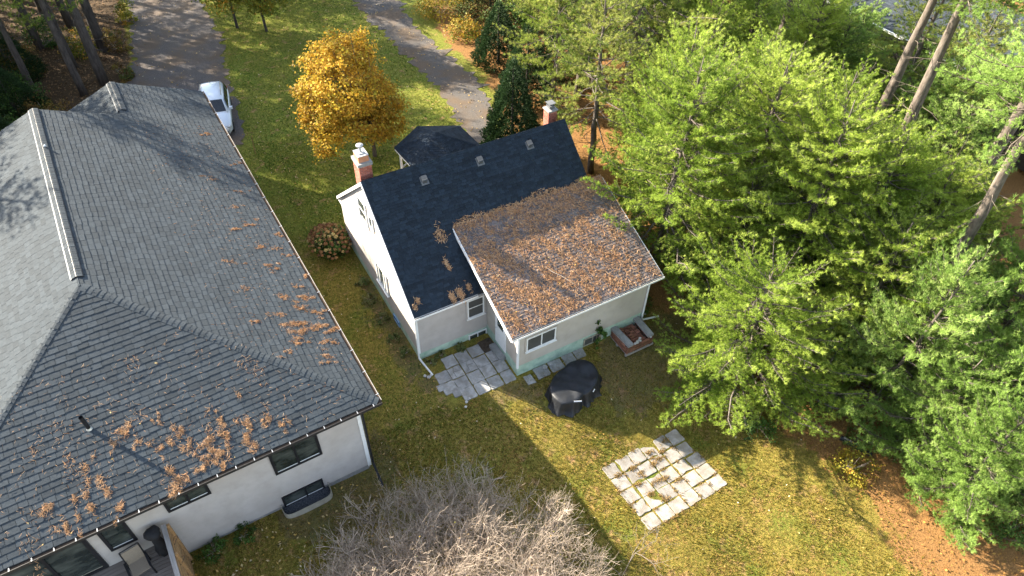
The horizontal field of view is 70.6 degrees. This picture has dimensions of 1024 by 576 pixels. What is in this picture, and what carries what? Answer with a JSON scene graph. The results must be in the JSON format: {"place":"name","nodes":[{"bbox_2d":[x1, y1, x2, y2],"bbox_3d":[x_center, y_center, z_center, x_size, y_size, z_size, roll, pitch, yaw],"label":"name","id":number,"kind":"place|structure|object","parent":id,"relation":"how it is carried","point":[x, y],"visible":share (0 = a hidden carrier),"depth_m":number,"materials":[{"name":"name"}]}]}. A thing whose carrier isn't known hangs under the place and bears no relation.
{"place":"outdoors","nodes":[
{"label":"outdoors","id":0,"kind":"place"},
{"bbox_2d":[124,0,244,144],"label":"driveway","id":1,"kind":"structure","parent":0,"point":[155,41],"depth_m":52.99,"materials":[{"name":"grey asphalt"}]},
{"bbox_2d":[197,80,234,133],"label":"parked car","id":2,"kind":"object","parent":1,"relation":"on","point":[217,94],"visible":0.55,"depth_m":45.40,"materials":[{"name":"white paint"}]},
{"bbox_2d":[0,0,1023,575],"bbox_3d":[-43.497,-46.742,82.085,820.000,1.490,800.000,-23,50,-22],"label":"ground","id":3,"kind":"structure","parent":0,"point":[892,486],"depth_m":31.40,"materials":[{"name":"green plant"}]},
{"bbox_2d":[0,0,37,94],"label":"pine tree","id":4,"kind":"object","parent":3,"relation":"on","point":[14,52],"visible":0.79,"depth_m":45.44,"materials":[{"name":"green plant"}]},
{"bbox_2d":[0,31,48,84],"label":"fir tree","id":5,"kind":"object","parent":3,"relation":"on","point":[38,65],"visible":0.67,"depth_m":48.60,"materials":[{"name":"green plant"}]},
{"bbox_2d":[0,68,49,117],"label":"shrub","id":6,"kind":"object","parent":3,"relation":"on","point":[27,83],"visible":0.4,"depth_m":45.77,"materials":[{"name":"green plant"}]},
{"bbox_2d":[0,67,52,120],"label":"fir tree","id":7,"kind":"object","parent":3,"relation":"on","point":[7,76],"visible":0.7,"depth_m":44.90,"materials":[{"name":"green plant"}]},
{"bbox_2d":[14,0,44,50],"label":"pine tree","id":8,"kind":"object","parent":3,"relation":"on","point":[34,34],"visible":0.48,"depth_m":51.30,"materials":[{"name":"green plant"}]},
{"bbox_2d":[12,10,67,50],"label":"shrub","id":9,"kind":"object","parent":3,"relation":"on","point":[50,43],"visible":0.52,"depth_m":52.05,"materials":[{"name":"green plant"}]},
{"bbox_2d":[13,90,72,115],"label":"shrub","id":10,"kind":"object","parent":3,"relation":"on","point":[47,103],"visible":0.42,"depth_m":45.57,"materials":[{"name":"green plant"}]},
{"bbox_2d":[0,0,88,96],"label":"pine tree","id":11,"kind":"object","parent":3,"relation":"on","point":[78,82],"visible":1,"depth_m":44.97,"materials":[{"name":"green plant"}]},
{"bbox_2d":[1,0,137,119],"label":"forest leaves","id":12,"kind":"object","parent":3,"relation":"on","point":[82,98],"visible":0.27,"depth_m":51.57,"materials":[{"name":"brown plant"}]},
{"bbox_2d":[57,25,100,60],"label":"shrub","id":13,"kind":"object","parent":3,"relation":"on","point":[77,44],"visible":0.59,"depth_m":51.28,"materials":[{"name":"green plant"}]},
{"bbox_2d":[52,0,116,86],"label":"pine tree","id":14,"kind":"object","parent":3,"relation":"on","point":[94,60],"visible":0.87,"depth_m":47.33,"materials":[{"name":"brown plant"}]},
{"bbox_2d":[66,0,108,52],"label":"pine tree","id":15,"kind":"object","parent":3,"relation":"on","point":[92,22],"visible":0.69,"depth_m":50.95,"materials":[{"name":"brown plant"}]},
{"bbox_2d":[101,27,132,52],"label":"shrub","id":16,"kind":"object","parent":3,"relation":"on","point":[118,43],"visible":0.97,"depth_m":52.16,"materials":[{"name":"green plant"}]},
{"bbox_2d":[113,0,138,26],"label":"shrub","id":17,"kind":"object","parent":3,"relation":"on","point":[126,14],"visible":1,"depth_m":54.95,"materials":[{"name":"green plant"}]},
{"bbox_2d":[91,539,180,575],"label":"deck","id":18,"kind":"structure","parent":3,"relation":"on","point":[162,565],"depth_m":24.66,"materials":[{"name":"grey wood"}]},
{"bbox_2d":[118,542,156,575],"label":"patio chair","id":19,"kind":"object","parent":18,"relation":"on","point":[136,559],"visible":1,"depth_m":24.25,"materials":[{"name":"beige fabric"}]},
{"bbox_2d":[143,525,167,556],"bbox_3d":[-12.071,8.601,24.628,0.543,1.450,0.532,13,47,11],"label":"covered heater","id":20,"kind":"object","parent":18,"relation":"on","point":[152,533],"visible":0.91,"depth_m":24.33,"materials":[{"name":"black fabric"}]},
{"bbox_2d":[161,523,194,575],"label":"privacy fence","id":21,"kind":"object","parent":3,"relation":"on","point":[181,559],"visible":0.99,"depth_m":24.35,"materials":[{"name":"brown wood"}]},
{"bbox_2d":[0,81,383,575],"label":"hip roof house","id":22,"kind":"structure","parent":3,"relation":"on","point":[102,278],"depth_m":26.14,"materials":[{"name":"white"}]},
{"bbox_2d":[6,539,108,575],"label":"window","id":23,"kind":"structure","parent":22,"relation":"in","point":[79,559],"depth_m":23.42,"materials":[{"name":"black glass"}]},
{"bbox_2d":[97,522,137,551],"bbox_3d":[-13.051,8.174,23.867,0.840,1.420,0.070,-23,50,-22],"label":"window","id":24,"kind":"structure","parent":22,"relation":"in","point":[116,537],"depth_m":23.93,"materials":[{"name":"black glass"}]},
{"bbox_2d":[19,357,291,575],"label":"needle litter","id":25,"kind":"object","parent":22,"relation":"on","point":[219,453],"visible":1,"depth_m":23.98,"materials":[{"name":"brown plant"}]},
{"bbox_2d":[0,328,341,552],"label":"needle litter","id":26,"kind":"object","parent":22,"relation":"on","point":[152,440],"visible":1,"depth_m":24.03,"materials":[{"name":"brown plant"}]},
{"bbox_2d":[163,485,211,512],"bbox_3d":[-11.024,7.084,24.494,1.440,0.780,0.070,-23,50,-22],"label":"window","id":27,"kind":"structure","parent":22,"relation":"in","point":[203,491],"depth_m":24.58,"materials":[{"name":"black glass"}]},
{"bbox_2d":[200,132,339,363],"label":"needle litter","id":28,"kind":"object","parent":22,"relation":"on","point":[302,322],"visible":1,"depth_m":28.48,"materials":[{"name":"brown plant"}]},
{"bbox_2d":[269,435,322,475],"bbox_3d":[-7.827,6.002,26.148,1.780,1.420,0.070,-23,50,-22],"label":"window","id":29,"kind":"structure","parent":22,"relation":"in","point":[282,461],"depth_m":26.21,"materials":[{"name":"black glass"}]},
{"bbox_2d":[281,478,324,506],"bbox_3d":[-8.067,7.927,27.966,1.620,0.720,0.050,-23,50,-22],"label":"window","id":30,"kind":"structure","parent":22,"relation":"in","point":[318,485],"depth_m":27.94,"materials":[{"name":"black glass"}]},
{"bbox_2d":[194,534,227,565],"bbox_3d":[-10.989,9.519,26.466,0.914,0.793,1.276,14,47,12],"label":"garden plant","id":31,"kind":"object","parent":3,"relation":"on","point":[221,544],"visible":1,"depth_m":26.36,"materials":[{"name":"green plant"}]},
{"bbox_2d":[191,0,247,28],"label":"young tree","id":32,"kind":"object","parent":3,"relation":"on","point":[216,3],"visible":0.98,"depth_m":52.84,"materials":[{"name":"green plant"}]},
{"bbox_2d":[232,0,292,31],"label":"young tree","id":33,"kind":"object","parent":3,"relation":"on","point":[259,4],"visible":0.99,"depth_m":52.69,"materials":[{"name":"green plant"}]},
{"bbox_2d":[192,484,413,575],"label":"fallen leaves","id":34,"kind":"object","parent":3,"relation":"on","point":[306,542],"visible":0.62,"depth_m":27.02,"materials":[{"name":"brown plant"}]},
{"bbox_2d":[306,222,351,260],"bbox_3d":[-9.458,-2.583,37.628,2.449,1.561,2.937,-23,50,-22],"label":"hydrangea bush","id":35,"kind":"object","parent":3,"relation":"on","point":[325,238],"visible":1,"depth_m":37.25,"materials":[{"name":"brown plant"}]},
{"bbox_2d":[203,0,492,245],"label":"front grass","id":36,"kind":"structure","parent":3,"relation":"on","point":[323,18],"depth_m":49.64,"materials":[{"name":"green plant"}]},
{"bbox_2d":[287,25,410,164],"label":"maple tree","id":37,"kind":"object","parent":3,"relation":"on","point":[357,111],"visible":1,"depth_m":39.95,"materials":[{"name":"yellow plant"}]},
{"bbox_2d":[239,133,505,492],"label":"side grass","id":38,"kind":"structure","parent":3,"relation":"on","point":[301,174],"depth_m":35.37,"materials":[{"name":"green plant"}]},
{"bbox_2d":[352,0,498,142],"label":"gravel lane","id":39,"kind":"structure","parent":3,"relation":"on","point":[459,88],"depth_m":51.99,"materials":[{"name":"grey gravel"}]},
{"bbox_2d":[394,125,479,168],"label":"gazebo","id":40,"kind":"object","parent":3,"relation":"on","point":[418,144],"visible":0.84,"depth_m":40.28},
{"bbox_2d":[410,0,464,23],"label":"shrub","id":41,"kind":"object","parent":3,"relation":"on","point":[430,5],"visible":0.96,"depth_m":56.41,"materials":[{"name":"yellow plant"}]},
{"bbox_2d":[287,449,624,575],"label":"bare shrub","id":42,"kind":"object","parent":3,"relation":"on","point":[451,553],"visible":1,"depth_m":26.34,"materials":[{"name":"grey plant"}]},
{"bbox_2d":[439,13,482,43],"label":"shrub","id":43,"kind":"object","parent":3,"relation":"on","point":[472,33],"visible":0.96,"depth_m":54.16,"materials":[{"name":"yellow plant"}]},
{"bbox_2d":[444,0,489,29],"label":"shrub","id":44,"kind":"object","parent":3,"relation":"on","point":[461,8],"visible":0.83,"depth_m":56.15,"materials":[{"name":"green plant"}]},
{"bbox_2d":[435,344,515,400],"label":"back patio","id":45,"kind":"structure","parent":3,"relation":"on","point":[463,387],"depth_m":32.51,"materials":[{"name":"grey stone"}]},
{"bbox_2d":[470,0,523,74],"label":"fir tree","id":46,"kind":"object","parent":3,"relation":"on","point":[479,54],"visible":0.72,"depth_m":50.42,"materials":[{"name":"green plant"}]},
{"bbox_2d":[337,100,664,375],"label":"gable house","id":47,"kind":"structure","parent":3,"relation":"on","point":[392,218],"depth_m":32.33,"materials":[{"name":"white"}]},
{"bbox_2d":[412,221,472,311],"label":"needle litter","id":48,"kind":"object","parent":47,"relation":"on","point":[451,296],"visible":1,"depth_m":31.57,"materials":[{"name":"brown plant"}]},
{"bbox_2d":[465,294,485,320],"bbox_3d":[-1.629,0.879,32.598,0.980,1.300,0.099,-21,50,-21],"label":"window","id":49,"kind":"structure","parent":47,"relation":"in","point":[475,308],"depth_m":32.63,"materials":[{"name":"white"}]},
{"bbox_2d":[495,314,505,352],"bbox_3d":[-0.527,1.990,32.461,0.100,1.950,0.950,-21,50,-21],"label":"door","id":50,"kind":"structure","parent":47,"relation":"in","point":[500,335],"depth_m":32.56,"materials":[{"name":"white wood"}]},
{"bbox_2d":[454,176,585,226],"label":"needle litter","id":51,"kind":"object","parent":47,"relation":"on","point":[479,215],"visible":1,"depth_m":32.87,"materials":[{"name":"brown plant"}]},
{"bbox_2d":[524,325,557,353],"bbox_3d":[1.289,2.259,31.627,1.640,1.000,0.099,-21,50,-21],"label":"window","id":52,"kind":"structure","parent":47,"relation":"in","point":[536,341],"depth_m":31.64,"materials":[{"name":"white"}]},
{"bbox_2d":[453,174,660,338],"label":"needle litter","id":53,"kind":"object","parent":47,"relation":"on","point":[560,204],"visible":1,"depth_m":32.27,"materials":[{"name":"brown plant"}]},
{"bbox_2d":[478,57,541,143],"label":"cedar tree","id":54,"kind":"object","parent":3,"relation":"on","point":[496,117],"visible":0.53,"depth_m":41.33,"materials":[{"name":"green plant"}]},
{"bbox_2d":[480,0,542,35],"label":"shrub","id":55,"kind":"object","parent":3,"relation":"on","point":[511,9],"visible":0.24,"depth_m":55.05,"materials":[{"name":"green plant"}]},
{"bbox_2d":[494,19,552,112],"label":"fir tree","id":56,"kind":"object","parent":3,"relation":"on","point":[528,77],"visible":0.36,"depth_m":46.75,"materials":[{"name":"green plant"}]},
{"bbox_2d":[492,0,611,100],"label":"pine tree","id":57,"kind":"object","parent":3,"relation":"on","point":[539,59],"visible":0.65,"depth_m":44.26,"materials":[{"name":"green plant"}]},
{"bbox_2d":[523,347,585,384],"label":"slab path","id":58,"kind":"structure","parent":3,"relation":"on","point":[558,364],"depth_m":33.10,"materials":[{"name":"grey stone"}]},
{"bbox_2d":[537,2,598,86],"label":"fir tree","id":59,"kind":"object","parent":3,"relation":"on","point":[548,50],"visible":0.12,"depth_m":49.80,"materials":[{"name":"green plant"}]},
{"bbox_2d":[544,359,601,417],"bbox_3d":[2.743,4.318,32.204,3.200,0.875,2.368,-23,50,-22],"label":"covered table","id":60,"kind":"object","parent":3,"relation":"on","point":[574,387],"visible":1,"depth_m":31.86,"materials":[{"name":"black fabric"}]},
{"bbox_2d":[493,0,674,96],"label":"pine tree","id":61,"kind":"object","parent":3,"relation":"on","point":[553,6],"visible":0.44,"depth_m":43.48,"materials":[{"name":"green plant"}]},
{"bbox_2d":[532,0,662,173],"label":"pine tree","id":62,"kind":"object","parent":3,"relation":"on","point":[598,80],"visible":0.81,"depth_m":38.02,"materials":[{"name":"green plant"}]},
{"bbox_2d":[610,323,652,356],"bbox_3d":[5.638,2.285,34.293,1.600,0.557,1.500,-21,50,-21],"label":"brick stack","id":63,"kind":"object","parent":3,"relation":"on","point":[632,333],"visible":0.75,"depth_m":34.07,"materials":[{"name":"red brick"}]},
{"bbox_2d":[547,0,732,114],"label":"pine tree","id":64,"kind":"object","parent":3,"relation":"on","point":[669,11],"visible":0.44,"depth_m":41.58,"materials":[{"name":"green plant"}]},
{"bbox_2d":[600,0,708,63],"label":"pine tree","id":65,"kind":"object","parent":3,"relation":"on","point":[656,9],"visible":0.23,"depth_m":45.91,"materials":[{"name":"green plant"}]},
{"bbox_2d":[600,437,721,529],"bbox_3d":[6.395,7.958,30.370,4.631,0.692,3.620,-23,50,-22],"label":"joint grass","id":66,"kind":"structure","parent":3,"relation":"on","point":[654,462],"depth_m":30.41,"materials":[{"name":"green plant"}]},
{"bbox_2d":[602,429,726,529],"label":"slab patio","id":67,"kind":"structure","parent":3,"relation":"on","point":[678,504],"depth_m":30.42,"materials":[{"name":"beige stone"}]},
{"bbox_2d":[604,32,728,184],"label":"pine tree","id":68,"kind":"object","parent":3,"relation":"on","point":[638,79],"visible":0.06,"depth_m":41.16,"materials":[{"name":"green plant"}]},
{"bbox_2d":[622,0,720,68],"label":"pine tree","id":69,"kind":"object","parent":3,"relation":"on","point":[689,4],"visible":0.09,"depth_m":48.87,"materials":[{"name":"green plant"}]},
{"bbox_2d":[580,33,777,313],"bbox_3d":[7.789,-5.340,33.317,9.484,12.257,9.939,33,53,27],"label":"pine tree","id":70,"kind":"object","parent":3,"relation":"on","point":[657,139],"visible":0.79,"depth_m":32.48,"materials":[{"name":"green plant"}]},
{"bbox_2d":[596,6,762,244],"bbox_3d":[8.966,-8.373,36.996,8.725,11.277,9.144,-2,46,-4],"label":"pine tree","id":71,"kind":"object","parent":3,"relation":"on","point":[688,43],"visible":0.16,"depth_m":35.79,"materials":[{"name":"green plant"}]},
{"bbox_2d":[636,0,756,120],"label":"pine tree","id":72,"kind":"object","parent":3,"relation":"on","point":[721,12],"visible":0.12,"depth_m":44.51,"materials":[{"name":"green plant"}]},
{"bbox_2d":[637,128,846,323],"bbox_3d":[10.943,-2.953,34.263,9.034,8.167,8.527,1,46,-1],"label":"pine tree","id":73,"kind":"object","parent":3,"relation":"on","point":[744,186],"visible":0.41,"depth_m":33.12,"materials":[{"name":"green plant"}]},
{"bbox_2d":[468,16,1023,575],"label":"forest leaves","id":74,"kind":"object","parent":3,"relation":"on","point":[818,414],"visible":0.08,"depth_m":31.02,"materials":[{"name":"plant"}]},
{"bbox_2d":[636,29,857,274],"bbox_3d":[10.987,-6.143,34.179,9.939,12.257,9.484,29,52,24],"label":"pine tree","id":75,"kind":"object","parent":3,"relation":"on","point":[743,113],"visible":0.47,"depth_m":31.86,"materials":[{"name":"green plant"}]},
{"bbox_2d":[687,21,815,182],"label":"pine tree","id":76,"kind":"object","parent":3,"relation":"on","point":[752,51],"visible":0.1,"depth_m":35.62,"materials":[{"name":"green plant"}]},
{"bbox_2d":[738,403,781,443],"bbox_3d":[11.038,5.965,32.383,1.986,1.234,2.300,-12,47,-12],"label":"shrub","id":77,"kind":"object","parent":3,"relation":"on","point":[754,425],"visible":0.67,"depth_m":32.07,"materials":[{"name":"green plant"}]},
{"bbox_2d":[717,0,805,61],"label":"pine tree","id":78,"kind":"object","parent":3,"relation":"on","point":[764,5],"visible":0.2,"depth_m":47.63,"materials":[{"name":"green plant"}]},
{"bbox_2d":[652,226,874,440],"bbox_3d":[10.398,1.517,31.651,9.948,7.713,10.540,-6,46,-8],"label":"pine tree","id":79,"kind":"object","parent":3,"relation":"on","point":[782,333],"visible":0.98,"depth_m":30.96,"materials":[{"name":"green plant"}]},
{"bbox_2d":[746,27,834,153],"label":"pine tree","id":80,"kind":"object","parent":3,"relation":"on","point":[815,56],"visible":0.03,"depth_m":41.94,"materials":[{"name":"green plant"}]},
{"bbox_2d":[756,0,878,113],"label":"pine tree","id":81,"kind":"object","parent":3,"relation":"on","point":[807,21],"visible":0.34,"depth_m":41.58,"materials":[{"name":"green plant"}]},
{"bbox_2d":[701,73,934,349],"bbox_3d":[14.338,-3.739,32.776,9.939,12.257,9.484,27,51,23],"label":"pine tree","id":82,"kind":"object","parent":3,"relation":"on","point":[849,148],"visible":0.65,"depth_m":30.79,"materials":[{"name":"green plant"}]},
{"bbox_2d":[764,53,914,255],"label":"pine tree","id":83,"kind":"object","parent":3,"relation":"on","point":[850,82],"visible":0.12,"depth_m":33.51,"materials":[{"name":"green plant"}]},
{"bbox_2d":[791,2,898,119],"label":"pine tree","id":84,"kind":"object","parent":3,"relation":"on","point":[859,39],"visible":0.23,"depth_m":42.49,"materials":[{"name":"green plant"}]},
{"bbox_2d":[804,0,900,108],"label":"pine tree","id":85,"kind":"object","parent":3,"relation":"on","point":[885,11],"visible":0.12,"depth_m":46.48,"materials":[{"name":"green plant"}]},
{"bbox_2d":[823,441,885,492],"bbox_3d":[14.650,7.592,30.820,2.433,1.337,2.044,-23,50,-22],"label":"shrub","id":86,"kind":"object","parent":3,"relation":"on","point":[849,468],"visible":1,"depth_m":30.79,"materials":[{"name":"yellow plant"}]},
{"bbox_2d":[774,97,956,273],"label":"pine tree","id":87,"kind":"object","parent":3,"relation":"on","point":[817,240],"visible":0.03,"depth_m":33.94,"materials":[{"name":"green plant"}]},
{"bbox_2d":[767,182,986,410],"bbox_3d":[16.188,-0.029,32.401,9.001,9.528,9.536,6,46,4],"label":"pine tree","id":88,"kind":"object","parent":3,"relation":"on","point":[897,270],"visible":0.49,"depth_m":31.11,"materials":[{"name":"green plant"}]},
{"bbox_2d":[778,108,979,327],"bbox_3d":[15.939,-2.913,33.267,8.945,11.032,8.536,6,46,5],"label":"pine tree","id":89,"kind":"object","parent":3,"relation":"on","point":[906,170],"visible":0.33,"depth_m":31.09,"materials":[{"name":"green plant"}]},
{"bbox_2d":[749,0,1023,170],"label":"neighbour house","id":90,"kind":"structure","parent":3,"relation":"on","point":[887,4],"depth_m":47.30,"materials":[{"name":"wood"}]},
{"bbox_2d":[865,0,937,122],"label":"pine tree","id":91,"kind":"object","parent":3,"relation":"on","point":[899,71],"visible":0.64,"depth_m":36.33,"materials":[{"name":"brown plant"}]},
{"bbox_2d":[845,22,968,121],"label":"pine tree","id":92,"kind":"object","parent":3,"relation":"on","point":[924,53],"visible":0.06,"depth_m":43.72,"materials":[{"name":"green plant"}]},
{"bbox_2d":[801,227,1022,451],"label":"pine tree","id":93,"kind":"object","parent":3,"relation":"on","point":[953,331],"visible":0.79,"depth_m":29.12,"materials":[{"name":"green plant"}]},
{"bbox_2d":[842,41,1005,180],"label":"pine tree","id":94,"kind":"object","parent":3,"relation":"on","point":[910,96],"visible":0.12,"depth_m":38.36,"materials":[{"name":"green plant"}]},
{"bbox_2d":[826,128,1022,350],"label":"pine tree","id":95,"kind":"object","parent":3,"relation":"on","point":[964,176],"visible":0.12,"depth_m":33.45,"materials":[{"name":"green plant"}]},
{"bbox_2d":[854,0,1002,115],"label":"pine tree","id":96,"kind":"object","parent":3,"relation":"on","point":[940,9],"visible":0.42,"depth_m":42.13,"materials":[{"name":"green plant"}]},
{"bbox_2d":[849,328,1023,512],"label":"pine tree","id":97,"kind":"object","parent":3,"relation":"on","point":[880,444],"visible":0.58,"depth_m":29.35,"materials":[{"name":"green plant"}]},
{"bbox_2d":[877,0,1023,157],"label":"pine tree","id":98,"kind":"object","parent":3,"relation":"on","point":[988,36],"visible":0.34,"depth_m":36.92,"materials":[{"name":"green plant"}]},
{"bbox_2d":[882,0,1023,152],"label":"pine tree","id":99,"kind":"object","parent":3,"relation":"on","point":[936,59],"visible":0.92,"depth_m":32.69,"materials":[{"name":"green plant"}]},
{"bbox_2d":[887,81,1020,254],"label":"pine tree","id":100,"kind":"object","parent":3,"relation":"on","point":[974,124],"visible":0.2,"depth_m":36.80,"materials":[{"name":"green plant"}]},
{"bbox_2d":[895,382,1023,554],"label":"pine tree","id":101,"kind":"object","parent":3,"relation":"on","point":[965,486],"visible":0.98,"depth_m":27.50,"materials":[{"name":"green plant"}]},
{"bbox_2d":[897,193,1023,408],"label":"pine tree","id":102,"kind":"object","parent":3,"relation":"on","point":[1015,271],"visible":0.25,"depth_m":30.99,"materials":[{"name":"green plant"}]},
{"bbox_2d":[900,0,1023,339],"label":"pine tree","id":103,"kind":"object","parent":3,"relation":"on","point":[1015,78],"visible":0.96,"depth_m":26.52,"materials":[{"name":"green plant"}]},
{"bbox_2d":[900,274,1023,525],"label":"pine tree","id":104,"kind":"object","parent":3,"relation":"on","point":[992,348],"visible":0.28,"depth_m":28.69,"materials":[{"name":"green plant"}]},
{"bbox_2d":[917,155,1023,292],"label":"pine tree","id":105,"kind":"object","parent":3,"relation":"on","point":[984,227],"visible":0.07,"depth_m":35.32,"materials":[{"name":"green plant"}]},
{"bbox_2d":[964,96,1023,210],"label":"pine tree","id":106,"kind":"object","parent":3,"relation":"on","point":[1006,130],"visible":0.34,"depth_m":35.24,"materials":[{"name":"brown plant"}]},
{"bbox_2d":[989,498,1023,553],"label":"shrub","id":107,"kind":"object","parent":3,"relation":"on","point":[1008,525],"visible":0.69,"depth_m":28.77,"materials":[{"name":"green plant"}]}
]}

